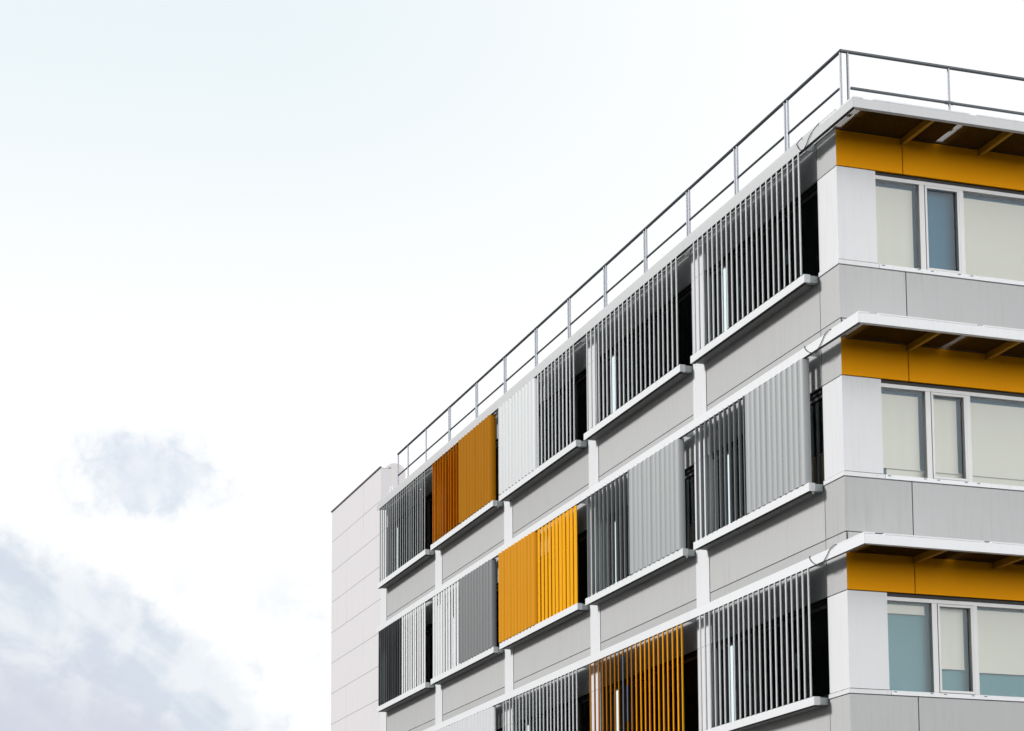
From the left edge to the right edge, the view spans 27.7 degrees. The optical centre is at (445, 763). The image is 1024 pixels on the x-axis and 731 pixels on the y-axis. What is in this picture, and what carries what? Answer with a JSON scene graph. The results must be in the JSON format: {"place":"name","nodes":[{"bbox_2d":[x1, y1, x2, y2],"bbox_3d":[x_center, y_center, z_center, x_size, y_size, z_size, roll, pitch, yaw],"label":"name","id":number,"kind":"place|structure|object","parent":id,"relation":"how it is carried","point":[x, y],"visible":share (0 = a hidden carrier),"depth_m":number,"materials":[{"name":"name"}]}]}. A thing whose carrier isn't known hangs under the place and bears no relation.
{"place":"outdoors","nodes":[
{"label":"outdoors","id":0,"kind":"place"},
{"bbox_2d":[0,0,1023,730],"label":"sky","id":1,"kind":"structure","parent":0,"point":[251,251],"materials":[{"name":"white"}]},
{"label":"ground","id":2,"kind":"structure","parent":0,"visible":0},
{"bbox_2d":[376,96,1023,730],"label":"office building","id":3,"kind":"structure","parent":2,"relation":"on","point":[542,568],"depth_m":36.52,"materials":[{"name":"paint"}]},
{"bbox_2d":[331,466,390,730],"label":"pale wing","id":4,"kind":"structure","parent":3,"relation":"attached to","point":[355,611],"depth_m":62.95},
{"bbox_2d":[386,463,404,497],"bbox_3d":[-1.700,-8.091,62.967,0.650,1.838,1.200,2,-7,-18],"label":"vent hood","id":5,"kind":"object","parent":4,"relation":"on","point":[394,474],"visible":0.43,"depth_m":62.48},
{"bbox_2d":[389,494,431,573],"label":"ribbon window","id":6,"kind":"structure","parent":3,"relation":"in","point":[427,502],"depth_m":57.95,"materials":[{"name":"glass"}]},
{"bbox_2d":[412,624,432,683],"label":"ribbon window","id":7,"kind":"structure","parent":3,"relation":"in","point":[429,629],"depth_m":56.07,"materials":[{"name":"glass"}]},
{"bbox_2d":[445,584,498,666],"bbox_3d":[0.783,-3.340,52.215,0.115,1.643,4.941,2,-7,-18],"label":"ribbon window","id":8,"kind":"structure","parent":3,"relation":"in","point":[497,589],"depth_m":50.86,"materials":[{"name":"glass"}]},
{"bbox_2d":[496,441,497,499],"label":"ribbon window","id":9,"kind":"structure","parent":3,"relation":"in","point":[497,441],"depth_m":51.25,"materials":[{"name":"glass"}]},
{"bbox_2d":[517,694,589,730],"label":"ribbon window","id":10,"kind":"structure","parent":3,"relation":"in","point":[585,699],"depth_m":46.00,"materials":[{"name":"glass"}]},
{"bbox_2d":[539,369,586,462],"bbox_3d":[2.466,-7.558,47.405,0.115,1.643,4.921,2,-7,-18],"label":"ribbon window","id":11,"kind":"structure","parent":3,"relation":"in","point":[583,376],"depth_m":46.79,"materials":[{"name":"glass"}]},
{"bbox_2d":[540,531,586,614],"bbox_3d":[2.471,-3.985,46.967,0.115,1.643,4.921,2,-7,-18],"label":"ribbon window","id":12,"kind":"structure","parent":3,"relation":"in","point":[580,537],"depth_m":45.61,"materials":[{"name":"glass"}]},
{"bbox_2d":[397,49,842,484],"bbox_3d":[2.599,-9.758,46.475,0.100,1.131,25.990,2,-7,-18],"label":"roof railing","id":13,"kind":"object","parent":3,"relation":"on","point":[785,137],"visible":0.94,"depth_m":41.99,"materials":[{"name":"metal"}]},
{"bbox_2d":[600,286,691,419],"bbox_3d":[4.126,-8.193,42.243,0.115,1.643,4.855,2,-7,-18],"label":"ribbon window","id":14,"kind":"structure","parent":3,"relation":"in","point":[685,295],"depth_m":42.66,"materials":[{"name":"glass"}]},
{"bbox_2d":[602,467,694,586],"bbox_3d":[4.132,-4.620,41.805,0.115,1.643,4.855,2,-7,-18],"label":"ribbon window","id":15,"kind":"structure","parent":3,"relation":"in","point":[688,475],"depth_m":43.14,"materials":[{"name":"glass"}]},
{"bbox_2d":[604,652,697,730],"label":"ribbon window","id":16,"kind":"structure","parent":3,"relation":"in","point":[690,656],"depth_m":40.92,"materials":[{"name":"glass"}]},
{"bbox_2d":[709,185,817,341],"bbox_3d":[5.732,-8.807,37.252,0.115,1.643,4.514,2,-7,-18],"label":"ribbon window","id":17,"kind":"structure","parent":3,"relation":"in","point":[806,200],"depth_m":37.71,"materials":[{"name":"glass"}]},
{"bbox_2d":[713,389,823,531],"bbox_3d":[5.737,-5.234,36.815,0.115,1.643,4.514,2,-7,-18],"label":"ribbon window","id":18,"kind":"structure","parent":3,"relation":"in","point":[819,397],"depth_m":38.13,"materials":[{"name":"glass"}]},
{"bbox_2d":[716,599,828,725],"bbox_3d":[5.742,-1.661,36.377,0.115,1.643,4.514,2,-7,-18],"label":"ribbon window","id":19,"kind":"structure","parent":3,"relation":"in","point":[823,605],"depth_m":36.84,"materials":[{"name":"glass"}]},
{"bbox_2d":[796,123,818,151],"bbox_3d":[6.129,-10.562,35.020,0.122,0.341,0.625,2,-7,-18],"label":"hanging cable","id":20,"kind":"object","parent":3,"relation":"hanging from","point":[807,140],"visible":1,"depth_m":34.99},
{"bbox_2d":[804,329,830,352],"bbox_3d":[6.206,-6.959,34.335,0.110,0.225,1.021,2,-7,-18],"label":"hanging cable","id":21,"kind":"object","parent":3,"relation":"hanging from","point":[819,345],"visible":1,"depth_m":34.29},
{"bbox_2d":[811,452,824,483],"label":"window","id":22,"kind":"structure","parent":3,"relation":"in","point":[817,465],"depth_m":35.53,"materials":[{"name":"black glass"}]},
{"bbox_2d":[809,544,836,564],"bbox_3d":[6.211,-3.385,33.897,0.110,0.225,1.021,2,-7,-18],"label":"hanging cable","id":23,"kind":"object","parent":3,"relation":"hanging from","point":[825,557],"visible":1,"depth_m":33.83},
{"bbox_2d":[839,49,1023,130],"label":"roof railing","id":24,"kind":"object","parent":3,"relation":"on","point":[949,103],"visible":0.99,"depth_m":34.74,"materials":[{"name":"metal"}]},
{"bbox_2d":[875,172,1023,286],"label":"ribbon window","id":25,"kind":"structure","parent":3,"relation":"in","point":[989,222],"depth_m":35.22,"materials":[{"name":"glass"}]},
{"bbox_2d":[881,380,1023,491],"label":"ribbon window","id":26,"kind":"structure","parent":3,"relation":"in","point":[992,421],"depth_m":34.74,"materials":[{"name":"glass"}]},
{"bbox_2d":[887,593,1023,701],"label":"ribbon window","id":27,"kind":"structure","parent":3,"relation":"in","point":[996,627],"depth_m":34.28,"materials":[{"name":"glass"}]}
]}

